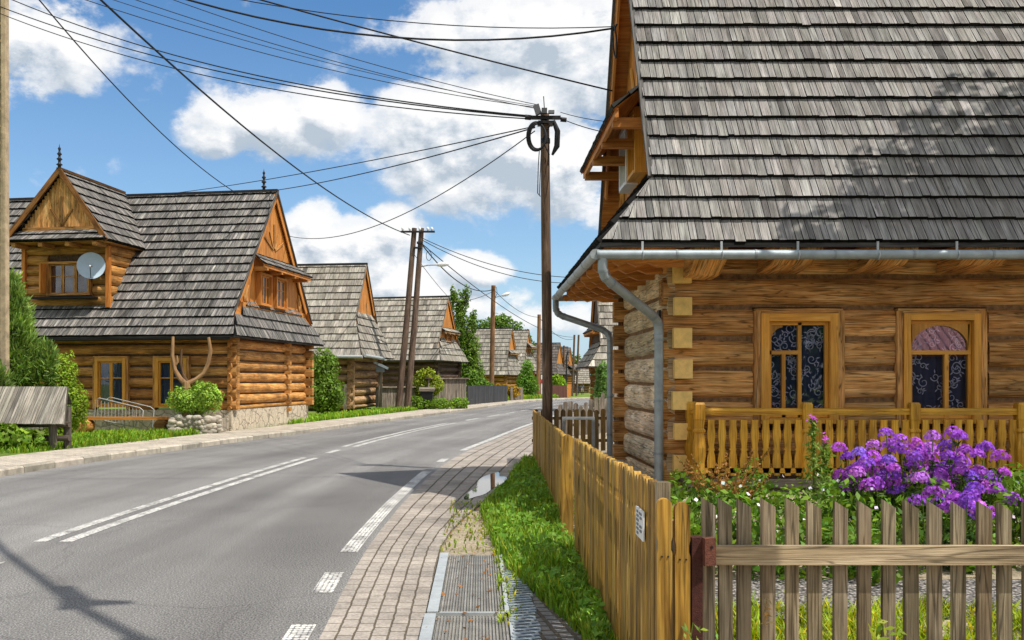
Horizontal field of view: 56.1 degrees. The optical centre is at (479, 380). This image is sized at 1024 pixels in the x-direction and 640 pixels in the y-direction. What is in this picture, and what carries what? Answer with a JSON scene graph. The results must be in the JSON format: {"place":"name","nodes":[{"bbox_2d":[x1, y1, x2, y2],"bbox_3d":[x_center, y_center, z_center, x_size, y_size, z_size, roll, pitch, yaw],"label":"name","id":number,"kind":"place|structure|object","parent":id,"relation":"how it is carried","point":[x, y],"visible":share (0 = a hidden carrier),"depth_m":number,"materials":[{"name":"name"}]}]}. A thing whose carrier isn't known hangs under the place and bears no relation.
{"place":"outdoors","nodes":[
{"label":"outdoors","id":0,"kind":"place"},
{"bbox_2d":[44,427,198,439],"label":"lawn grass","id":1,"kind":"structure","parent":0,"point":[163,433],"depth_m":25.03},
{"bbox_2d":[0,397,589,467],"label":"pavement","id":2,"kind":"structure","parent":0,"point":[19,459],"depth_m":23.66,"materials":[{"name":"concrete"}]},
{"bbox_2d":[466,385,507,404],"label":"plank fence","id":3,"kind":"object","parent":2,"relation":"on","point":[477,394],"visible":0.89,"depth_m":62.35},
{"bbox_2d":[0,393,590,456],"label":"lawn","id":4,"kind":"structure","parent":0,"point":[311,411],"depth_m":47.30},
{"bbox_2d":[0,0,9,427],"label":"concrete pole","id":5,"kind":"object","parent":4,"relation":"on","point":[4,188],"visible":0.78,"depth_m":23.70,"materials":[{"name":"concrete"}]},
{"bbox_2d":[0,6,524,116],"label":"overhead cable","id":6,"kind":"object","parent":5,"relation":"attached to","point":[275,82],"visible":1,"depth_m":19.08,"materials":[{"name":"black rubber"}]},
{"bbox_2d":[0,13,524,118],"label":"overhead cable","id":7,"kind":"object","parent":5,"relation":"attached to","point":[277,89],"visible":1,"depth_m":19.06,"materials":[{"name":"black rubber"}]},
{"bbox_2d":[13,0,524,115],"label":"overhead cable","id":8,"kind":"object","parent":5,"relation":"attached to","point":[278,79],"visible":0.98,"depth_m":19.03,"materials":[{"name":"black rubber"}]},
{"bbox_2d":[0,358,15,386],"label":"juniper","id":9,"kind":"object","parent":4,"relation":"on","point":[5,381],"visible":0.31,"depth_m":23.11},
{"bbox_2d":[0,422,45,449],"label":"bush","id":10,"kind":"object","parent":4,"relation":"on","point":[10,435],"visible":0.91,"depth_m":20.30,"materials":[{"name":"green plant"}]},
{"bbox_2d":[9,267,61,430],"bbox_3d":[-12.395,-0.744,24.964,3.150,4.687,2.149,0,0,0],"label":"juniper","id":11,"kind":"object","parent":4,"relation":"on","point":[28,371],"visible":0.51,"depth_m":24.74,"materials":[{"name":"plant"}]},
{"bbox_2d":[0,386,72,448],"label":"roofed fence","id":12,"kind":"object","parent":4,"relation":"on","point":[34,407],"visible":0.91,"depth_m":20.84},
{"bbox_2d":[39,350,89,434],"bbox_3d":[-11.081,0.349,25.423,1.552,2.357,1.412,0,0,0],"label":"clipped bush","id":13,"kind":"object","parent":4,"relation":"on","point":[77,397],"visible":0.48,"depth_m":25.27,"materials":[{"name":"green plant"}]},
{"bbox_2d":[0,433,158,453],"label":"lawn grass","id":14,"kind":"structure","parent":4,"relation":"on","point":[86,442],"depth_m":21.75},
{"bbox_2d":[73,417,169,431],"bbox_3d":[-10.575,1.277,27.546,3.650,0.434,0.509,0,0,0],"label":"plank bench","id":15,"kind":"object","parent":4,"relation":"on","point":[161,422],"visible":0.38,"depth_m":27.45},
{"bbox_2d":[94,397,153,428],"bbox_3d":[-10.380,0.951,27.966,1.761,0.928,0.312,0,0,8],"label":"metal railing","id":16,"kind":"object","parent":4,"relation":"on","point":[122,411],"visible":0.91,"depth_m":27.92,"materials":[{"name":"metal"}]},
{"bbox_2d":[9,144,324,430],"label":"log house","id":17,"kind":"structure","parent":4,"relation":"on","point":[190,272],"depth_m":29.04,"materials":[{"name":"wood"}]},
{"bbox_2d":[46,261,92,295],"bbox_3d":[-12.380,-3.060,28.975,1.420,1.020,0.250,0,0,10],"label":"window","id":18,"kind":"structure","parent":17,"relation":"in","point":[63,264],"depth_m":28.96,"materials":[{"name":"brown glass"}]},
{"bbox_2d":[77,252,104,278],"bbox_3d":[-11.542,-3.408,28.547,0.598,0.815,0.637,0,0,28],"label":"satellite dish","id":19,"kind":"object","parent":17,"relation":"attached to","point":[90,265],"visible":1,"depth_m":28.57,"materials":[{"name":"metal"}]},
{"bbox_2d":[92,356,129,408],"bbox_3d":[-11.034,0.070,28.780,1.140,1.580,0.270,0,0,10],"label":"window","id":20,"kind":"structure","parent":17,"relation":"in","point":[110,374],"depth_m":28.76,"materials":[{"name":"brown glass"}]},
{"bbox_2d":[153,356,190,408],"bbox_3d":[-9.121,0.070,28.461,1.140,1.580,0.270,0,0,9],"label":"window","id":21,"kind":"structure","parent":17,"relation":"in","point":[164,378],"depth_m":28.45,"materials":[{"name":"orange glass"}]},
{"bbox_2d":[256,272,272,306],"bbox_3d":[-6.845,-2.850,30.341,0.250,1.020,0.950,0,0,9],"label":"window","id":22,"kind":"structure","parent":17,"relation":"in","point":[264,282],"depth_m":30.31,"materials":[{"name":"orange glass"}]},
{"bbox_2d":[273,277,287,309],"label":"window","id":23,"kind":"structure","parent":17,"relation":"in","point":[280,285],"depth_m":31.66,"materials":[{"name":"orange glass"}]},
{"bbox_2d":[176,126,534,192],"bbox_3d":[-4.605,-5.265,24.100,0.019,1.930,19.131,0,0,-35],"label":"overhead cable","id":24,"kind":"object","parent":17,"relation":"attached to","point":[372,160],"visible":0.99,"depth_m":20.53,"materials":[{"name":"black rubber"}]},
{"bbox_2d":[271,127,534,190],"bbox_3d":[-2.985,-5.235,23.850,0.023,1.913,17.012,0,0,-27],"label":"overhead cable","id":25,"kind":"object","parent":17,"relation":"attached to","point":[414,160],"visible":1,"depth_m":20.57,"materials":[{"name":"black rubber"}]},
{"bbox_2d":[290,131,534,238],"bbox_3d":[-2.755,-4.349,24.355,0.019,1.041,17.719,0,0,-25],"label":"overhead cable","id":26,"kind":"object","parent":17,"relation":"attached to","point":[425,202],"visible":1,"depth_m":20.67,"materials":[{"name":"black rubber"}]},
{"bbox_2d":[167,413,228,433],"bbox_3d":[-8.005,1.278,27.380,1.591,0.650,1.240,0,0,0],"label":"stone planter","id":27,"kind":"object","parent":4,"relation":"on","point":[211,424],"visible":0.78,"depth_m":26.90,"materials":[{"name":"stone"}]},
{"bbox_2d":[170,336,211,416],"bbox_3d":[-8.206,-0.096,27.298,1.145,2.292,0.430,0,0,17],"label":"forked trunk","id":28,"kind":"object","parent":27,"relation":"in","point":[185,382],"visible":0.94,"depth_m":27.26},
{"bbox_2d":[164,380,224,415],"bbox_3d":[-8.127,0.516,27.269,1.707,1.119,0.932,0,0,0],"label":"cloud bush","id":29,"kind":"object","parent":27,"relation":"in","point":[197,396],"visible":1,"depth_m":27.06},
{"bbox_2d":[308,346,346,413],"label":"round bush","id":30,"kind":"object","parent":4,"relation":"on","point":[328,392],"visible":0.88,"depth_m":40.81,"materials":[{"name":"green plant"}]},
{"bbox_2d":[297,263,394,408],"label":"log house","id":31,"kind":"structure","parent":4,"relation":"on","point":[340,301],"depth_m":47.56,"materials":[{"name":"wood"}]},
{"bbox_2d":[288,406,417,423],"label":"lawn grass","id":32,"kind":"structure","parent":4,"relation":"on","point":[329,415],"depth_m":39.29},
{"bbox_2d":[373,361,388,406],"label":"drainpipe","id":33,"kind":"object","parent":4,"relation":"on","point":[380,368],"visible":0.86,"depth_m":48.60,"materials":[{"name":"silver metal"}]},
{"bbox_2d":[373,386,419,407],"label":"plank fence","id":34,"kind":"object","parent":4,"relation":"on","point":[389,396],"visible":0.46,"depth_m":49.83,"materials":[{"name":"grey wood"}]},
{"bbox_2d":[373,295,468,386],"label":"log house","id":35,"kind":"structure","parent":4,"relation":"on","point":[439,350],"depth_m":63.55,"materials":[{"name":"wood"}]},
{"bbox_2d":[395,227,448,406],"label":"twin pole","id":36,"kind":"object","parent":4,"relation":"on","point":[402,363],"visible":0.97,"depth_m":47.88,"materials":[{"name":"wood"}]},
{"bbox_2d":[412,367,443,406],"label":"yellow bush","id":37,"kind":"object","parent":4,"relation":"on","point":[423,374],"visible":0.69,"depth_m":51.09,"materials":[{"name":"green plant"}]},
{"bbox_2d":[411,395,468,408],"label":"weeds","id":38,"kind":"object","parent":4,"relation":"on","point":[444,403],"visible":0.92,"depth_m":49.36,"materials":[{"name":"green plant"}]},
{"bbox_2d":[419,387,434,403],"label":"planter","id":39,"kind":"object","parent":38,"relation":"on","point":[426,393],"visible":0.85,"depth_m":49.50,"materials":[{"name":"stone"}]},
{"bbox_2d":[425,378,469,405],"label":"plank fence","id":40,"kind":"object","parent":4,"relation":"on","point":[454,387],"visible":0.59,"depth_m":53.90,"materials":[{"name":"grey wood"}]},
{"bbox_2d":[450,284,484,378],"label":"birch tree","id":41,"kind":"object","parent":4,"relation":"on","point":[468,346],"visible":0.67,"depth_m":73.70,"materials":[{"name":"green plant"}]},
{"bbox_2d":[461,366,493,397],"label":"shrub","id":42,"kind":"object","parent":4,"relation":"on","point":[476,379],"visible":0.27,"depth_m":65.67,"materials":[{"name":"green plant"}]},
{"bbox_2d":[458,328,521,395],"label":"log house","id":43,"kind":"structure","parent":4,"relation":"on","point":[507,367],"depth_m":96.42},
{"bbox_2d":[426,394,558,408],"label":"lawn grass","id":44,"kind":"structure","parent":4,"relation":"on","point":[533,396],"depth_m":82.30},
{"bbox_2d":[489,285,509,383],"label":"utility pole","id":45,"kind":"object","parent":4,"relation":"on","point":[492,343],"visible":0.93,"depth_m":69.86,"materials":[{"name":"brown wood"}]},
{"bbox_2d":[470,312,535,357],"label":"lime tree","id":46,"kind":"object","parent":4,"relation":"on","point":[501,322],"visible":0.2,"depth_m":121.19,"materials":[{"name":"green plant"}]},
{"bbox_2d":[513,330,536,377],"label":"log house","id":47,"kind":"structure","parent":4,"relation":"on","point":[524,346],"depth_m":114.82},
{"bbox_2d":[515,359,539,394],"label":"garden tree","id":48,"kind":"object","parent":4,"relation":"on","point":[527,381],"visible":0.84,"depth_m":83.68,"materials":[{"name":"green plant"}]},
{"bbox_2d":[536,314,540,394],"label":"utility pole","id":49,"kind":"object","parent":4,"relation":"on","point":[538,347],"visible":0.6,"depth_m":89.84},
{"bbox_2d":[533,342,568,383],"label":"log house","id":50,"kind":"structure","parent":4,"relation":"on","point":[557,362],"depth_m":133.87,"materials":[{"name":"grey"}]},
{"bbox_2d":[540,384,566,396],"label":"plank fence","id":51,"kind":"object","parent":4,"relation":"on","point":[560,390],"visible":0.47,"depth_m":101.89,"materials":[{"name":"brown"}]},
{"bbox_2d":[552,374,567,397],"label":"shrub","id":52,"kind":"object","parent":4,"relation":"on","point":[557,379],"visible":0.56,"depth_m":106.52,"materials":[{"name":"green plant"}]},
{"bbox_2d":[571,335,579,395],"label":"twin pole","id":53,"kind":"object","parent":4,"relation":"on","point":[573,365],"visible":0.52,"depth_m":124.90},
{"bbox_2d":[0,399,593,639],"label":"road","id":54,"kind":"structure","parent":0,"point":[257,558],"depth_m":10.22,"materials":[{"name":"asphalt"}]},
{"bbox_2d":[0,400,586,639],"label":"road marking","id":55,"kind":"object","parent":54,"relation":"on","point":[328,582],"visible":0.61,"depth_m":11.24,"materials":[{"name":"paint"}]},
{"bbox_2d":[9,0,611,374],"label":"sky","id":56,"kind":"structure","parent":0,"point":[57,95],"materials":[{"name":"blue"}]},
{"bbox_2d":[319,407,593,639],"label":"paved shoulder","id":57,"kind":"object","parent":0,"point":[386,593],"visible":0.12,"depth_m":8.88},
{"bbox_2d":[464,472,506,498],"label":"puddle","id":58,"kind":"object","parent":57,"relation":"on","point":[487,483],"visible":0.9,"depth_m":14.61,"materials":[{"name":"grey liquid"}]},
{"bbox_2d":[562,347,580,392],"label":"log house","id":59,"kind":"structure","parent":0,"point":[569,369],"depth_m":152.14,"materials":[{"name":"brown"}]},
{"bbox_2d":[574,364,590,392],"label":"log house","id":60,"kind":"structure","parent":0,"point":[583,377],"depth_m":158.10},
{"bbox_2d":[432,412,1020,639],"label":"yard ground","id":61,"kind":"structure","parent":0,"point":[1016,573],"depth_m":9.17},
{"bbox_2d":[419,613,514,639],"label":"drain cover","id":62,"kind":"object","parent":61,"relation":"on","point":[480,628],"visible":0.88,"depth_m":6.10,"materials":[{"name":"metal"}]},
{"bbox_2d":[427,553,508,615],"bbox_3d":[-0.080,1.583,7.610,0.560,0.034,2.220,0,0,0],"label":"drain cover","id":63,"kind":"object","parent":61,"relation":"on","point":[462,601],"visible":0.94,"depth_m":7.31,"materials":[{"name":"metal"}]},
{"bbox_2d":[440,499,523,625],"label":"weeds","id":64,"kind":"object","parent":61,"relation":"on","point":[501,581],"visible":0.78,"depth_m":8.94,"materials":[{"name":"green plant"}]},
{"bbox_2d":[436,506,528,639],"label":"fallen leaves","id":65,"kind":"object","parent":61,"relation":"on","point":[443,593],"visible":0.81,"depth_m":7.21,"materials":[{"name":"plant"}]},
{"bbox_2d":[503,561,580,639],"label":"cobble strip","id":66,"kind":"object","parent":61,"relation":"on","point":[554,626],"visible":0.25,"depth_m":6.21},
{"bbox_2d":[504,570,540,639],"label":"gutter plate","id":67,"kind":"object","parent":66,"relation":"on","point":[525,627],"visible":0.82,"depth_m":6.48,"materials":[{"name":"metal"}]},
{"bbox_2d":[525,96,566,423],"bbox_3d":[1.110,-1.560,16.240,0.708,6.521,0.320,0,0,0],"label":"utility pole","id":68,"kind":"object","parent":61,"relation":"on","point":[546,121],"visible":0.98,"depth_m":16.23,"materials":[{"name":"wood"}]},
{"bbox_2d":[479,454,618,639],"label":"verge grass","id":69,"kind":"structure","parent":61,"relation":"on","point":[569,612],"depth_m":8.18,"materials":[{"name":"plant"}]},
{"bbox_2d":[533,410,575,518],"bbox_3d":[1.040,1.106,14.698,0.154,1.088,9.202,0,0,1],"label":"picket fence","id":70,"kind":"object","parent":61,"relation":"on","point":[547,443],"visible":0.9,"depth_m":12.81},
{"bbox_2d":[562,435,573,534],"bbox_3d":[0.884,1.055,9.171,0.117,1.030,0.745,0,0,-3],"label":"board","id":71,"kind":"object","parent":61,"relation":"on","point":[567,482],"visible":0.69,"depth_m":9.50,"materials":[{"name":"wood"}]},
{"bbox_2d":[532,409,617,450],"bbox_3d":[2.025,1.073,19.425,1.950,0.994,0.050,0,0,0],"label":"picket fence","id":72,"kind":"object","parent":61,"relation":"on","point":[602,418],"visible":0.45,"depth_m":19.40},
{"bbox_2d":[562,417,594,447],"bbox_3d":[1.795,1.135,17.505,0.590,0.930,0.050,0,0,0],"label":"metal frame","id":73,"kind":"object","parent":61,"relation":"on","point":[581,418],"visible":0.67,"depth_m":17.48,"materials":[{"name":"metal"}]},
{"bbox_2d":[558,397,613,435],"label":"garden gate","id":74,"kind":"structure","parent":61,"relation":"on","point":[600,403],"depth_m":27.00,"materials":[{"name":"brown wood"}]},
{"bbox_2d":[575,301,617,406],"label":"log house","id":75,"kind":"structure","parent":61,"relation":"on","point":[601,315],"depth_m":48.65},
{"bbox_2d":[592,360,606,403],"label":"cypress","id":76,"kind":"object","parent":61,"relation":"on","point":[600,385],"visible":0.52,"depth_m":45.11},
{"bbox_2d":[574,439,674,639],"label":"picket fence","id":77,"kind":"object","parent":61,"relation":"on","point":[616,552],"visible":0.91,"depth_m":5.44,"materials":[{"name":"wood"}]},
{"bbox_2d":[636,505,644,541],"bbox_3d":[0.748,0.670,4.500,0.012,0.136,0.230,0,0,1],"label":"notice plate","id":78,"kind":"object","parent":77,"relation":"attached to","point":[640,523],"visible":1,"depth_m":4.46,"materials":[{"name":"white metal"}]},
{"bbox_2d":[655,481,670,639],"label":"fence post","id":79,"kind":"object","parent":61,"relation":"on","point":[662,489],"visible":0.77,"depth_m":4.03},
{"bbox_2d":[656,498,671,639],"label":"fence board","id":80,"kind":"object","parent":61,"relation":"on","point":[663,570],"visible":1,"depth_m":3.93,"materials":[{"name":"wood"}]},
{"bbox_2d":[673,501,689,639],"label":"fence board","id":81,"kind":"object","parent":61,"relation":"on","point":[681,565],"visible":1,"depth_m":3.93,"materials":[{"name":"wood"}]},
{"bbox_2d":[689,535,715,639],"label":"gate post","id":82,"kind":"object","parent":61,"relation":"on","point":[702,551],"visible":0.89,"depth_m":3.93,"materials":[{"name":"brown paint"}]},
{"bbox_2d":[676,448,771,507],"bbox_3d":[2.395,1.026,9.551,0.980,0.757,0.486,0,0,0],"label":"astilbe","id":83,"kind":"object","parent":61,"relation":"on","point":[742,482],"visible":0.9,"depth_m":9.49,"materials":[{"name":"green plant"}]},
{"bbox_2d":[761,598,774,639],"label":"weed","id":84,"kind":"object","parent":61,"relation":"on","point":[766,613],"visible":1,"depth_m":3.95,"materials":[{"name":"plant"}]},
{"bbox_2d":[552,0,1023,490],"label":"log house","id":85,"kind":"structure","parent":61,"relation":"on","point":[815,208],"depth_m":11.93,"materials":[{"name":"wood"}]},
{"bbox_2d":[619,129,637,192],"bbox_3d":[2.235,-3.300,14.300,0.250,0.900,0.700,0,0,0],"label":"window","id":86,"kind":"structure","parent":85,"relation":"in","point":[624,187],"depth_m":14.42,"materials":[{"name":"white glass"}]},
{"bbox_2d":[627,106,646,182],"bbox_3d":[2.235,-3.300,13.500,0.250,0.900,0.700,0,0,0],"label":"window","id":87,"kind":"structure","parent":85,"relation":"in","point":[636,160],"depth_m":13.17,"materials":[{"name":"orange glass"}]},
{"bbox_2d":[752,309,844,427],"bbox_3d":[3.968,-0.150,12.015,1.125,1.480,0.250,0,0,0],"label":"window","id":88,"kind":"structure","parent":85,"relation":"in","point":[799,354],"depth_m":11.97,"materials":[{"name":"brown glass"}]},
{"bbox_2d":[894,309,986,427],"bbox_3d":[5.737,-0.150,12.015,1.125,1.480,0.250,0,0,0],"label":"window","id":89,"kind":"structure","parent":85,"relation":"in","point":[941,360],"depth_m":11.97,"materials":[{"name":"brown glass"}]},
{"bbox_2d":[796,413,826,516],"bbox_3d":[2.982,0.851,8.608,0.302,1.111,0.340,0,0,-41],"label":"flower spike","id":90,"kind":"object","parent":61,"relation":"on","point":[813,444],"visible":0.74,"depth_m":8.59,"materials":[{"name":"green plant"}]},
{"bbox_2d":[815,432,840,523],"bbox_3d":[3.167,0.942,8.797,0.307,0.930,0.304,0,0,32],"label":"flower spike","id":91,"kind":"object","parent":61,"relation":"on","point":[826,453],"visible":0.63,"depth_m":8.79,"materials":[{"name":"green plant"}]},
{"bbox_2d":[668,458,1023,585],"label":"flower bed","id":92,"kind":"object","parent":61,"relation":"on","point":[777,500],"visible":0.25,"depth_m":8.00,"materials":[{"name":"green plant"}]},
{"bbox_2d":[701,497,1023,639],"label":"picket fence","id":93,"kind":"object","parent":61,"relation":"on","point":[910,554],"visible":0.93,"depth_m":4.04,"materials":[{"name":"wood"}]},
{"bbox_2d":[715,590,1020,639],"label":"yard grass","id":94,"kind":"structure","parent":61,"relation":"on","point":[827,635],"depth_m":5.72,"materials":[{"name":"plant"}]},
{"bbox_2d":[715,579,1020,618],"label":"gravel path","id":95,"kind":"structure","parent":61,"relation":"on","point":[876,590],"depth_m":6.47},
{"bbox_2d":[831,441,923,524],"bbox_3d":[3.424,1.028,8.295,0.641,0.981,0.653,0,0,0],"label":"phlox plant","id":96,"kind":"object","parent":61,"relation":"on","point":[885,477],"visible":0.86,"depth_m":8.18,"materials":[{"name":"purple plant"}]},
{"bbox_2d":[868,618,906,639],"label":"weed","id":97,"kind":"object","parent":61,"relation":"on","point":[882,623],"visible":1,"depth_m":3.90,"materials":[{"name":"green plant"}]},
{"bbox_2d":[866,426,968,526],"bbox_3d":[3.846,0.932,8.526,0.737,1.078,0.614,0,0,0],"label":"phlox plant","id":98,"kind":"object","parent":61,"relation":"on","point":[944,470],"visible":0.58,"depth_m":8.38,"materials":[{"name":"purple plant"}]},
{"bbox_2d":[907,471,994,573],"bbox_3d":[3.500,1.059,7.111,0.657,0.786,0.605,0,0,0],"label":"phlox plant","id":99,"kind":"object","parent":61,"relation":"on","point":[969,499],"visible":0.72,"depth_m":7.06,"materials":[{"name":"purple plant"}]},
{"bbox_2d":[923,438,1011,532],"bbox_3d":[4.218,0.995,8.362,0.647,0.969,0.612,0,0,0],"label":"phlox plant","id":100,"kind":"object","parent":61,"relation":"on","point":[960,467],"visible":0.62,"depth_m":8.19,"materials":[{"name":"purple plant"}]},
{"bbox_2d":[1001,491,1023,541],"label":"phlox plant","id":101,"kind":"object","parent":61,"relation":"on","point":[1014,497],"visible":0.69,"depth_m":7.93,"materials":[{"name":"purple plant"}]},
{"bbox_3d":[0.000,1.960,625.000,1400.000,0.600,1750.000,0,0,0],"label":"ground","id":102,"kind":"structure","parent":0,"visible":0},
{"bbox_2d":[0,398,589,476],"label":"kerb","id":103,"kind":"structure","parent":102,"relation":"on","point":[18,469],"depth_m":22.45,"materials":[{"name":"concrete"}]},
{"bbox_3d":[-9.200,-4.000,13.000,0.277,11.200,0.277,0,0,0],"label":"utility pole","id":104,"kind":"object","parent":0,"visible":0},
{"bbox_2d":[39,0,234,191],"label":"overhead cable","id":105,"kind":"object","parent":104,"relation":"attached to","point":[122,93],"visible":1,"depth_m":22.65,"materials":[{"name":"black rubber"}]},
{"bbox_2d":[100,0,409,235],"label":"overhead cable","id":106,"kind":"object","parent":104,"relation":"attached to","point":[158,52],"visible":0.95,"depth_m":26.13,"materials":[{"name":"black rubber"}]},
{"bbox_2d":[86,0,531,106],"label":"overhead cable","id":107,"kind":"object","parent":104,"relation":"attached to","point":[297,61],"visible":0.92,"depth_m":15.05,"materials":[{"name":"black rubber"}]},
{"bbox_2d":[114,0,532,105],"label":"overhead cable","id":108,"kind":"object","parent":104,"relation":"attached to","point":[312,58],"visible":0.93,"depth_m":15.10,"materials":[{"name":"black rubber"}]},
{"bbox_2d":[136,0,532,107],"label":"overhead cable","id":109,"kind":"object","parent":104,"relation":"attached to","point":[318,56],"visible":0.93,"depth_m":15.13,"materials":[{"name":"black rubber"}]},
{"bbox_2d":[174,0,534,104],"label":"overhead cable","id":110,"kind":"object","parent":104,"relation":"attached to","point":[350,57],"visible":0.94,"depth_m":15.29,"materials":[{"name":"black rubber"}]},
{"bbox_2d":[187,0,611,40],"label":"overhead cable","id":111,"kind":"object","parent":104,"relation":"attached to","point":[346,32],"visible":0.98,"depth_m":13.64,"materials":[{"name":"black rubber"}]},
{"bbox_2d":[243,0,611,28],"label":"overhead cable","id":112,"kind":"object","parent":104,"relation":"attached to","point":[426,23],"visible":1,"depth_m":13.67,"materials":[{"name":"black rubber"}]},
{"bbox_2d":[260,0,612,91],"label":"overhead cable","id":113,"kind":"object","parent":104,"relation":"attached to","point":[439,47],"visible":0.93,"depth_m":14.38,"materials":[{"name":"black rubber"}]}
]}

